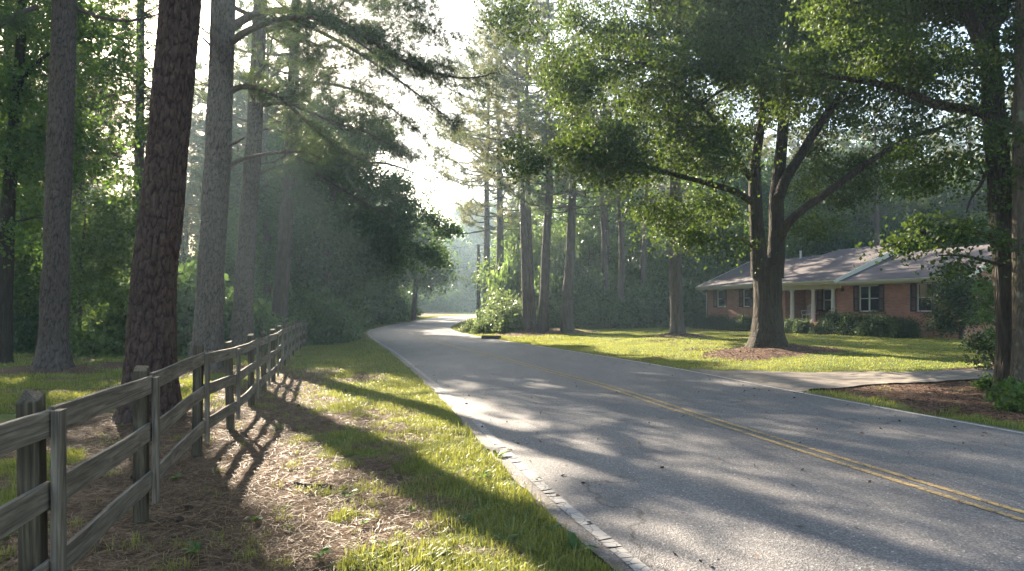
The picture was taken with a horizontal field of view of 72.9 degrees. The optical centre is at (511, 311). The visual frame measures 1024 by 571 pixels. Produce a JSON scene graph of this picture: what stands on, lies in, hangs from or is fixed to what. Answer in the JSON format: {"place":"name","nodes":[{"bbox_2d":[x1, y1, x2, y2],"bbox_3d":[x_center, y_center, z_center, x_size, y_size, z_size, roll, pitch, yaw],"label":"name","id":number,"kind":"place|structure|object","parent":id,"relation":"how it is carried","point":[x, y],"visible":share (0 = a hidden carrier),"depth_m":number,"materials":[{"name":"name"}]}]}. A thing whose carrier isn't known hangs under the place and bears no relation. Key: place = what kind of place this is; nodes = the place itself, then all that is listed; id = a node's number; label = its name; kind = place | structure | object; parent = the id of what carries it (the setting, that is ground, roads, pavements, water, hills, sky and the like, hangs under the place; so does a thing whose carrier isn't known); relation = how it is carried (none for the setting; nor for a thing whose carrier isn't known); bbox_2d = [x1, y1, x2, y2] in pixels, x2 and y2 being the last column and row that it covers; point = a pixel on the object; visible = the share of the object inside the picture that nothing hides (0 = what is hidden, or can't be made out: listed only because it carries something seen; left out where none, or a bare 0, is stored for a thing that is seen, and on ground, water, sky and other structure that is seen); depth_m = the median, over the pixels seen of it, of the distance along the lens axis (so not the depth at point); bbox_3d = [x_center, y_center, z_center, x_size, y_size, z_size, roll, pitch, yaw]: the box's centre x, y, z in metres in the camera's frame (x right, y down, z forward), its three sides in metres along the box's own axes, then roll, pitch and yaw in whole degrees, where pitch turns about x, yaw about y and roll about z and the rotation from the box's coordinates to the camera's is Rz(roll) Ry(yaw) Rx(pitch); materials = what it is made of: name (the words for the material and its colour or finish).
{"place":"outdoors","nodes":[
{"label":"outdoors","id":0,"kind":"place"},
{"bbox_2d":[0,0,1014,266],"label":"sky","id":1,"kind":"structure","parent":0,"point":[459,11],"materials":[{"name":"white"}]},
{"bbox_2d":[0,312,1023,570],"bbox_3d":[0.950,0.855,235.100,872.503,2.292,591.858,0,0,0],"label":"ground","id":2,"kind":"structure","parent":0,"point":[932,408],"depth_m":8.06,"materials":[{"name":"soil"}]},
{"bbox_2d":[13,298,83,352],"bbox_3d":[-20.497,0.634,30.538,3.888,3.073,3.846,0,0,45],"label":"wild bush","id":3,"kind":"object","parent":2,"relation":"on","point":[31,327],"visible":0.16,"depth_m":29.35,"materials":[{"name":"green plant"}]},
{"bbox_2d":[13,185,99,325],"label":"leafy tree","id":4,"kind":"object","parent":2,"relation":"on","point":[22,279],"visible":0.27,"depth_m":30.41,"materials":[{"name":"green plant"}]},
{"bbox_2d":[0,0,117,196],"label":"pine tree","id":5,"kind":"object","parent":2,"relation":"on","point":[93,92],"visible":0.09,"depth_m":30.58,"materials":[{"name":"plant"}]},
{"bbox_2d":[2,0,147,160],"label":"pine tree","id":6,"kind":"object","parent":2,"relation":"on","point":[109,136],"visible":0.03,"depth_m":42.06,"materials":[{"name":"plant"}]},
{"bbox_2d":[0,0,155,363],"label":"leafy tree","id":7,"kind":"object","parent":2,"relation":"on","point":[16,78],"visible":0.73,"depth_m":23.55,"materials":[{"name":"green plant"}]},
{"bbox_2d":[0,0,157,313],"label":"pine tree","id":8,"kind":"object","parent":2,"relation":"on","point":[143,92],"visible":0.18,"depth_m":33.07,"materials":[{"name":"plant"}]},
{"bbox_2d":[69,294,127,356],"bbox_3d":[-16.454,0.450,29.620,5.609,2.919,5.627,0,0,-11],"label":"wild bush","id":9,"kind":"object","parent":2,"relation":"on","point":[97,335],"visible":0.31,"depth_m":28.27,"materials":[{"name":"green plant"}]},
{"bbox_2d":[14,181,189,333],"bbox_3d":[-17.304,-1.915,29.365,6.809,7.527,6.052,0,0,0],"label":"leafy tree","id":10,"kind":"object","parent":2,"relation":"on","point":[111,243],"visible":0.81,"depth_m":28.43,"materials":[{"name":"green plant"}]},
{"bbox_2d":[0,0,205,371],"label":"pine tree","id":11,"kind":"object","parent":2,"relation":"on","point":[53,351],"visible":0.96,"depth_m":20.23,"materials":[{"name":"brown plant"}]},
{"bbox_2d":[76,0,204,265],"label":"pine tree","id":12,"kind":"object","parent":2,"relation":"on","point":[137,158],"visible":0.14,"depth_m":33.83,"materials":[{"name":"green plant"}]},
{"bbox_2d":[0,320,306,570],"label":"board fence","id":13,"kind":"object","parent":2,"relation":"on","point":[30,429],"visible":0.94,"depth_m":4.75,"materials":[{"name":"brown wood"}]},
{"bbox_2d":[112,0,200,423],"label":"pine tree","id":14,"kind":"object","parent":2,"relation":"on","point":[151,334],"visible":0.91,"depth_m":10.92,"materials":[{"name":"red plant"}]},
{"bbox_2d":[121,67,205,208],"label":"pine tree","id":15,"kind":"object","parent":2,"relation":"on","point":[193,123],"visible":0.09,"depth_m":56.86,"materials":[{"name":"plant"}]},
{"bbox_2d":[123,250,281,356],"bbox_3d":[-12.940,-0.120,29.230,6.111,5.155,6.178,0,0,-38],"label":"wild bush","id":16,"kind":"object","parent":2,"relation":"on","point":[185,312],"visible":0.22,"depth_m":27.86,"materials":[{"name":"green plant"}]},
{"bbox_2d":[182,110,234,237],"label":"pine tree","id":17,"kind":"object","parent":2,"relation":"on","point":[188,225],"visible":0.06,"depth_m":58.97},
{"bbox_2d":[184,60,246,215],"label":"pine tree","id":18,"kind":"object","parent":2,"relation":"on","point":[192,149],"visible":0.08,"depth_m":65.34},
{"bbox_2d":[185,64,272,208],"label":"pine tree","id":19,"kind":"object","parent":2,"relation":"on","point":[190,190],"visible":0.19,"depth_m":56.31,"materials":[{"name":"plant"}]},
{"bbox_2d":[188,200,273,295],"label":"broadleaf tree","id":20,"kind":"object","parent":2,"relation":"on","point":[232,220],"visible":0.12,"depth_m":50.22,"materials":[{"name":"green plant"}]},
{"bbox_2d":[188,70,278,285],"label":"pine tree","id":21,"kind":"object","parent":2,"relation":"on","point":[199,160],"visible":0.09,"depth_m":52.00,"materials":[{"name":"plant"}]},
{"bbox_2d":[199,0,331,307],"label":"pine tree","id":22,"kind":"object","parent":2,"relation":"on","point":[244,96],"visible":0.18,"depth_m":47.11,"materials":[{"name":"plant"}]},
{"bbox_2d":[225,188,315,300],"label":"broadleaf tree","id":23,"kind":"object","parent":2,"relation":"on","point":[234,244],"visible":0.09,"depth_m":47.79,"materials":[{"name":"green plant"}]},
{"bbox_2d":[233,15,342,188],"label":"pine tree","id":24,"kind":"object","parent":2,"relation":"on","point":[275,76],"visible":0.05,"depth_m":53.07,"materials":[{"name":"plant"}]},
{"bbox_2d":[194,118,385,296],"bbox_3d":[-16.026,-6.898,51.510,13.414,17.297,14.089,0,0,-5],"label":"broadleaf tree","id":25,"kind":"object","parent":2,"relation":"on","point":[239,179],"visible":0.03,"depth_m":49.10,"materials":[{"name":"green plant"}]},
{"bbox_2d":[0,362,597,570],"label":"pine straw","id":26,"kind":"object","parent":2,"relation":"on","point":[278,539],"visible":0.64,"depth_m":6.39,"materials":[{"name":"plant"}]},
{"bbox_2d":[6,434,598,559],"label":"weeds","id":27,"kind":"object","parent":2,"relation":"on","point":[573,539],"visible":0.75,"depth_m":5.03,"materials":[{"name":"green plant"}]},
{"bbox_2d":[0,314,626,570],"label":"grass","id":28,"kind":"structure","parent":2,"relation":"on","point":[358,348],"depth_m":7.62,"materials":[{"name":"plant"}]},
{"bbox_2d":[271,266,369,337],"bbox_3d":[-12.454,-0.263,45.069,6.839,5.447,6.765,0,0,7],"label":"wild bush","id":29,"kind":"object","parent":2,"relation":"on","point":[312,284],"visible":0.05,"depth_m":45.09,"materials":[{"name":"green plant"}]},
{"bbox_2d":[286,289,360,345],"bbox_3d":[-10.209,0.528,36.778,4.228,3.405,4.274,0,0,9],"label":"wild bush","id":30,"kind":"object","parent":2,"relation":"on","point":[323,328],"visible":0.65,"depth_m":36.43,"materials":[{"name":"green plant"}]},
{"bbox_2d":[301,292,363,340],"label":"wild bush","id":31,"kind":"object","parent":2,"relation":"on","point":[350,317],"visible":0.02,"depth_m":39.80,"materials":[{"name":"green plant"}]},
{"bbox_2d":[194,0,479,324],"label":"pine tree","id":32,"kind":"object","parent":2,"relation":"on","point":[280,298],"visible":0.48,"depth_m":35.95,"materials":[{"name":"green plant"}]},
{"bbox_2d":[194,0,482,355],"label":"pine tree","id":33,"kind":"object","parent":2,"relation":"on","point":[242,324],"visible":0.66,"depth_m":28.34,"materials":[{"name":"green plant"}]},
{"bbox_2d":[188,0,510,369],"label":"pine tree","id":34,"kind":"object","parent":2,"relation":"on","point":[208,325],"visible":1,"depth_m":21.37,"materials":[{"name":"green plant"}]},
{"bbox_2d":[231,96,471,323],"bbox_3d":[-10.976,-6.362,47.384,16.638,16.345,10.133,0,0,0],"label":"broadleaf tree","id":35,"kind":"object","parent":2,"relation":"on","point":[362,267],"visible":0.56,"depth_m":46.03,"materials":[{"name":"green plant"}]},
{"bbox_2d":[356,290,395,324],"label":"wild bush","id":36,"kind":"object","parent":2,"relation":"on","point":[382,304],"visible":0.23,"depth_m":71.55,"materials":[{"name":"green plant"}]},
{"bbox_2d":[376,281,413,321],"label":"wild bush","id":37,"kind":"object","parent":2,"relation":"on","point":[401,303],"visible":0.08,"depth_m":79.30,"materials":[{"name":"green plant"}]},
{"bbox_2d":[382,217,467,320],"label":"broadleaf tree","id":38,"kind":"object","parent":2,"relation":"on","point":[416,280],"visible":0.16,"depth_m":83.05,"materials":[{"name":"green plant"}]},
{"bbox_2d":[438,289,475,311],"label":"wild bush","id":39,"kind":"object","parent":2,"relation":"on","point":[452,299],"visible":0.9,"depth_m":158.43,"materials":[{"name":"green plant"}]},
{"bbox_2d":[440,200,493,292],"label":"woodland tree","id":40,"kind":"object","parent":2,"relation":"on","point":[468,239],"visible":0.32,"depth_m":168.04,"materials":[{"name":"green plant"}]},
{"bbox_2d":[444,192,503,291],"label":"woodland tree","id":41,"kind":"object","parent":2,"relation":"on","point":[469,272],"visible":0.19,"depth_m":167.43,"materials":[{"name":"green plant"}]},
{"bbox_2d":[413,10,563,304],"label":"pine tree","id":42,"kind":"object","parent":2,"relation":"on","point":[486,243],"visible":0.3,"depth_m":66.41,"materials":[{"name":"green plant"}]},
{"bbox_2d":[422,15,559,279],"bbox_3d":[-2.040,-12.184,59.246,13.266,27.153,11.240,0,0,30],"label":"pine tree","id":43,"kind":"object","parent":2,"relation":"on","point":[499,218],"visible":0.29,"depth_m":59.51,"materials":[{"name":"green plant"}]},
{"bbox_2d":[472,284,538,332],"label":"wild bush","id":44,"kind":"object","parent":2,"relation":"on","point":[487,315],"visible":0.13,"depth_m":50.41,"materials":[{"name":"green plant"}]},
{"bbox_2d":[480,238,538,304],"bbox_3d":[0.566,-2.256,57.795,6.336,7.631,6.357,0,0,37],"label":"wild bush","id":45,"kind":"object","parent":2,"relation":"on","point":[509,261],"visible":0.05,"depth_m":56.49,"materials":[{"name":"green plant"}]},
{"bbox_2d":[487,295,537,332],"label":"wild bush","id":46,"kind":"object","parent":2,"relation":"on","point":[508,317],"visible":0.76,"depth_m":47.65,"materials":[{"name":"green plant"}]},
{"bbox_2d":[450,0,577,330],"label":"pine tree","id":47,"kind":"object","parent":2,"relation":"on","point":[526,322],"visible":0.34,"depth_m":46.14,"materials":[{"name":"green plant"}]},
{"bbox_2d":[464,221,563,286],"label":"woodland tree","id":48,"kind":"object","parent":2,"relation":"on","point":[492,263],"visible":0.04,"depth_m":65.42,"materials":[{"name":"green plant"}]},
{"bbox_2d":[494,260,540,301],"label":"wild bush","id":49,"kind":"object","parent":2,"relation":"on","point":[513,284],"visible":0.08,"depth_m":54.98,"materials":[{"name":"green plant"}]},
{"bbox_2d":[466,0,584,328],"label":"pine tree","id":50,"kind":"object","parent":2,"relation":"on","point":[530,265],"visible":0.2,"depth_m":47.41,"materials":[{"name":"green plant"}]},
{"bbox_2d":[475,211,587,298],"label":"woodland tree","id":51,"kind":"object","parent":2,"relation":"on","point":[512,238],"visible":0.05,"depth_m":62.28,"materials":[{"name":"green plant"}]},
{"bbox_2d":[466,0,611,331],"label":"pine tree","id":52,"kind":"object","parent":2,"relation":"on","point":[542,324],"visible":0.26,"depth_m":45.25,"materials":[{"name":"green plant"}]},
{"bbox_2d":[495,217,601,282],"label":"woodland tree","id":53,"kind":"object","parent":2,"relation":"on","point":[551,243],"visible":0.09,"depth_m":60.66,"materials":[{"name":"green plant"}]},
{"bbox_2d":[519,266,580,326],"bbox_3d":[2.723,-1.060,52.851,5.808,4.995,5.827,0,0,-18],"label":"wild bush","id":54,"kind":"object","parent":2,"relation":"on","point":[554,294],"visible":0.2,"depth_m":51.91,"materials":[{"name":"green plant"}]},
{"bbox_2d":[537,232,599,288],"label":"wild bush","id":55,"kind":"object","parent":2,"relation":"on","point":[562,265],"visible":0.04,"depth_m":55.07,"materials":[{"name":"green plant"}]},
{"bbox_2d":[548,306,590,328],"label":"wild bush","id":56,"kind":"object","parent":2,"relation":"on","point":[555,316],"visible":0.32,"depth_m":49.43,"materials":[{"name":"green plant"}]},
{"bbox_2d":[509,165,636,262],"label":"woodland tree","id":57,"kind":"object","parent":2,"relation":"on","point":[560,214],"visible":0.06,"depth_m":71.49,"materials":[{"name":"green plant"}]},
{"bbox_2d":[495,44,660,330],"bbox_3d":[4.003,-8.149,44.428,10.372,18.858,9.889,0,0,0],"label":"pine tree","id":58,"kind":"object","parent":2,"relation":"on","point":[567,321],"visible":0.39,"depth_m":44.30,"materials":[{"name":"green plant"}]},
{"bbox_2d":[574,307,612,328],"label":"wild bush","id":59,"kind":"object","parent":2,"relation":"on","point":[594,322],"visible":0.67,"depth_m":49.25,"materials":[{"name":"green plant"}]},
{"bbox_2d":[559,226,639,297],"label":"woodland tree","id":60,"kind":"object","parent":2,"relation":"on","point":[613,268],"visible":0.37,"depth_m":58.73,"materials":[{"name":"green plant"}]},
{"bbox_2d":[552,187,653,288],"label":"woodland tree","id":61,"kind":"object","parent":2,"relation":"on","point":[596,220],"visible":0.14,"depth_m":64.72,"materials":[{"name":"green plant"}]},
{"bbox_2d":[561,80,654,290],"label":"pine tree","id":62,"kind":"object","parent":2,"relation":"on","point":[604,245],"visible":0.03,"depth_m":54.67,"materials":[{"name":"plant"}]},
{"bbox_2d":[591,294,640,328],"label":"wild bush","id":63,"kind":"object","parent":2,"relation":"on","point":[617,316],"visible":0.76,"depth_m":49.93,"materials":[{"name":"green plant"}]},
{"bbox_2d":[576,64,662,304],"bbox_3d":[7.996,-8.803,51.550,7.641,20.272,7.696,0,0,18],"label":"pine tree","id":64,"kind":"object","parent":2,"relation":"on","point":[621,279],"visible":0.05,"depth_m":51.55,"materials":[{"name":"plant"}]},
{"bbox_2d":[609,210,668,294],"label":"woodland tree","id":65,"kind":"object","parent":2,"relation":"on","point":[637,244],"visible":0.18,"depth_m":61.47,"materials":[{"name":"green plant"}]},
{"bbox_2d":[597,73,690,291],"bbox_3d":[10.806,-9.391,55.653,8.033,21.410,7.786,0,0,-10],"label":"pine tree","id":66,"kind":"object","parent":2,"relation":"on","point":[643,262],"visible":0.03,"depth_m":55.83,"materials":[{"name":"plant"}]},
{"bbox_2d":[628,279,687,327],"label":"wild bush","id":67,"kind":"object","parent":2,"relation":"on","point":[661,314],"visible":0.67,"depth_m":51.64,"materials":[{"name":"green plant"}]},
{"bbox_2d":[626,215,720,287],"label":"woodland tree","id":68,"kind":"object","parent":2,"relation":"on","point":[656,273],"visible":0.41,"depth_m":56.95,"materials":[{"name":"green plant"}]},
{"bbox_2d":[589,0,769,333],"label":"pine tree","id":69,"kind":"object","parent":2,"relation":"on","point":[677,324],"visible":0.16,"depth_m":35.51,"materials":[{"name":"green plant"}]},
{"bbox_2d":[665,280,707,327],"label":"wild bush","id":70,"kind":"object","parent":2,"relation":"on","point":[687,288],"visible":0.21,"depth_m":52.50,"materials":[{"name":"green plant"}]},
{"bbox_2d":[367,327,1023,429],"bbox_3d":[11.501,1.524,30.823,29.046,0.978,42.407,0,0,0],"label":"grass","id":71,"kind":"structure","parent":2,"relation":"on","point":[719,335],"depth_m":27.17,"materials":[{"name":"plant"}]},
{"bbox_2d":[647,130,814,283],"bbox_3d":[17.667,-7.323,59.544,13.271,17.113,13.939,0,0,-8],"label":"woodland tree","id":72,"kind":"object","parent":2,"relation":"on","point":[740,184],"visible":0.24,"depth_m":57.09,"materials":[{"name":"green plant"}]},
{"bbox_2d":[462,0,1007,347],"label":"oak tree","id":73,"kind":"object","parent":2,"relation":"on","point":[722,40],"visible":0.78,"depth_m":22.97,"materials":[{"name":"green plant"}]},
{"bbox_2d":[715,142,865,265],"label":"woodland tree","id":74,"kind":"object","parent":2,"relation":"on","point":[769,168],"visible":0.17,"depth_m":59.49,"materials":[{"name":"green plant"}]},
{"bbox_2d":[578,333,1023,420],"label":"bark mulch","id":75,"kind":"object","parent":2,"relation":"on","point":[742,346],"visible":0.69,"depth_m":20.29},
{"bbox_2d":[788,317,813,333],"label":"shrub","id":76,"kind":"object","parent":2,"relation":"on","point":[799,326],"visible":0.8,"depth_m":40.78,"materials":[{"name":"green plant"}]},
{"bbox_2d":[816,308,845,334],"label":"shrub","id":77,"kind":"object","parent":2,"relation":"on","point":[831,321],"visible":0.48,"depth_m":38.59,"materials":[{"name":"green plant"}]},
{"bbox_2d":[695,244,995,338],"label":"brick house","id":78,"kind":"structure","parent":2,"relation":"on","point":[838,281],"depth_m":40.45,"materials":[{"name":"brick"}]},
{"bbox_2d":[915,283,931,312],"bbox_3d":[21.031,-0.700,35.312,0.185,1.540,0.930,0,0,-23],"label":"window","id":79,"kind":"structure","parent":78,"relation":"in","point":[923,287],"depth_m":35.43,"materials":[{"name":"white paint"}]},
{"bbox_2d":[789,135,902,246],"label":"woodland tree","id":80,"kind":"object","parent":2,"relation":"on","point":[844,172],"visible":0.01,"depth_m":67.98,"materials":[{"name":"green plant"}]},
{"bbox_2d":[789,184,903,257],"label":"woodland tree","id":81,"kind":"object","parent":2,"relation":"on","point":[865,235],"visible":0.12,"depth_m":58.97,"materials":[{"name":"green plant"}]},
{"bbox_2d":[831,306,864,335],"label":"shrub","id":82,"kind":"object","parent":2,"relation":"on","point":[845,325],"visible":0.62,"depth_m":37.47,"materials":[{"name":"green plant"}]},
{"bbox_2d":[847,309,883,336],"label":"shrub","id":83,"kind":"object","parent":2,"relation":"on","point":[858,330],"visible":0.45,"depth_m":36.49,"materials":[{"name":"green plant"}]},
{"bbox_2d":[815,90,932,245],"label":"pine tree","id":84,"kind":"object","parent":2,"relation":"on","point":[875,215],"visible":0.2,"depth_m":55.32,"materials":[{"name":"plant"}]},
{"bbox_2d":[738,0,1023,390],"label":"roadside tree","id":85,"kind":"object","parent":2,"relation":"on","point":[991,111],"visible":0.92,"depth_m":13.30,"materials":[{"name":"green plant"}]},
{"bbox_2d":[862,311,899,336],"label":"shrub","id":86,"kind":"object","parent":2,"relation":"on","point":[880,325],"visible":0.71,"depth_m":35.58,"materials":[{"name":"green plant"}]},
{"bbox_2d":[845,176,932,249],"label":"woodland tree","id":87,"kind":"object","parent":2,"relation":"on","point":[867,223],"visible":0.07,"depth_m":63.93,"materials":[{"name":"green plant"}]},
{"bbox_2d":[882,313,922,338],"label":"shrub","id":88,"kind":"object","parent":2,"relation":"on","point":[908,328],"visible":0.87,"depth_m":34.56,"materials":[{"name":"green plant"}]},
{"bbox_2d":[872,176,978,249],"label":"woodland tree","id":89,"kind":"object","parent":2,"relation":"on","point":[888,221],"visible":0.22,"depth_m":58.81,"materials":[{"name":"green plant"}]},
{"bbox_2d":[913,260,993,339],"bbox_3d":[20.503,-0.502,31.824,3.171,4.005,3.791,0,0,-25],"label":"tall shrub","id":90,"kind":"object","parent":2,"relation":"on","point":[947,298],"visible":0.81,"depth_m":31.64,"materials":[{"name":"green plant"}]},
{"bbox_2d":[909,60,1012,244],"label":"pine tree","id":91,"kind":"object","parent":2,"relation":"on","point":[962,151],"visible":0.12,"depth_m":61.83,"materials":[{"name":"plant"}]},
{"bbox_2d":[915,148,1011,245],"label":"woodland tree","id":92,"kind":"object","parent":2,"relation":"on","point":[981,193],"visible":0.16,"depth_m":58.26,"materials":[{"name":"green plant"}]},
{"bbox_2d":[923,0,1023,382],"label":"mottled tree","id":93,"kind":"object","parent":2,"relation":"on","point":[1017,350],"visible":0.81,"depth_m":12.73,"materials":[{"name":"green plant"}]},
{"bbox_2d":[958,327,995,369],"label":"shrub","id":94,"kind":"object","parent":2,"relation":"on","point":[984,346],"visible":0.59,"depth_m":16.19,"materials":[{"name":"green plant"}]},
{"bbox_2d":[960,255,995,340],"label":"maple shrub","id":95,"kind":"object","parent":2,"relation":"on","point":[986,314],"visible":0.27,"depth_m":22.99,"materials":[{"name":"green plant"}]},
{"bbox_2d":[972,376,1023,401],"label":"weed clump","id":96,"kind":"object","parent":2,"relation":"on","point":[993,393],"visible":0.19,"depth_m":12.44,"materials":[{"name":"green plant"}]},
{"bbox_2d":[989,382,1023,412],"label":"weed clump","id":97,"kind":"object","parent":2,"relation":"on","point":[1013,398],"visible":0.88,"depth_m":11.59,"materials":[{"name":"green plant"}]},
{"bbox_2d":[366,315,1023,570],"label":"road","id":98,"kind":"structure","parent":0,"point":[724,513],"depth_m":7.71,"materials":[{"name":"asphalt"}]},
{"bbox_2d":[368,317,652,570],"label":"road edge line","id":99,"kind":"object","parent":98,"relation":"on","point":[579,517],"visible":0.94,"depth_m":6.20,"materials":[{"name":"paint"}]},
{"bbox_2d":[391,344,1006,570],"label":"dead leaves","id":100,"kind":"object","parent":98,"relation":"on","point":[757,555],"visible":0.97,"depth_m":9.08,"materials":[{"name":"brown plant"}]},
{"bbox_2d":[408,332,1023,520],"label":"road centre line","id":101,"kind":"object","parent":98,"relation":"on","point":[929,490],"visible":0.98,"depth_m":7.89,"materials":[{"name":"paint"}]},
{"bbox_2d":[450,329,1023,433],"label":"road edge line","id":102,"kind":"object","parent":98,"relation":"on","point":[813,394],"visible":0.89,"depth_m":13.27,"materials":[{"name":"paint"}]},
{"bbox_2d":[761,122,829,192],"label":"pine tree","id":103,"kind":"object","parent":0,"point":[790,146],"visible":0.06,"depth_m":74.87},
{"bbox_2d":[690,368,993,391],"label":"driveway","id":104,"kind":"structure","parent":0,"point":[800,381],"depth_m":16.32,"materials":[{"name":"concrete"}]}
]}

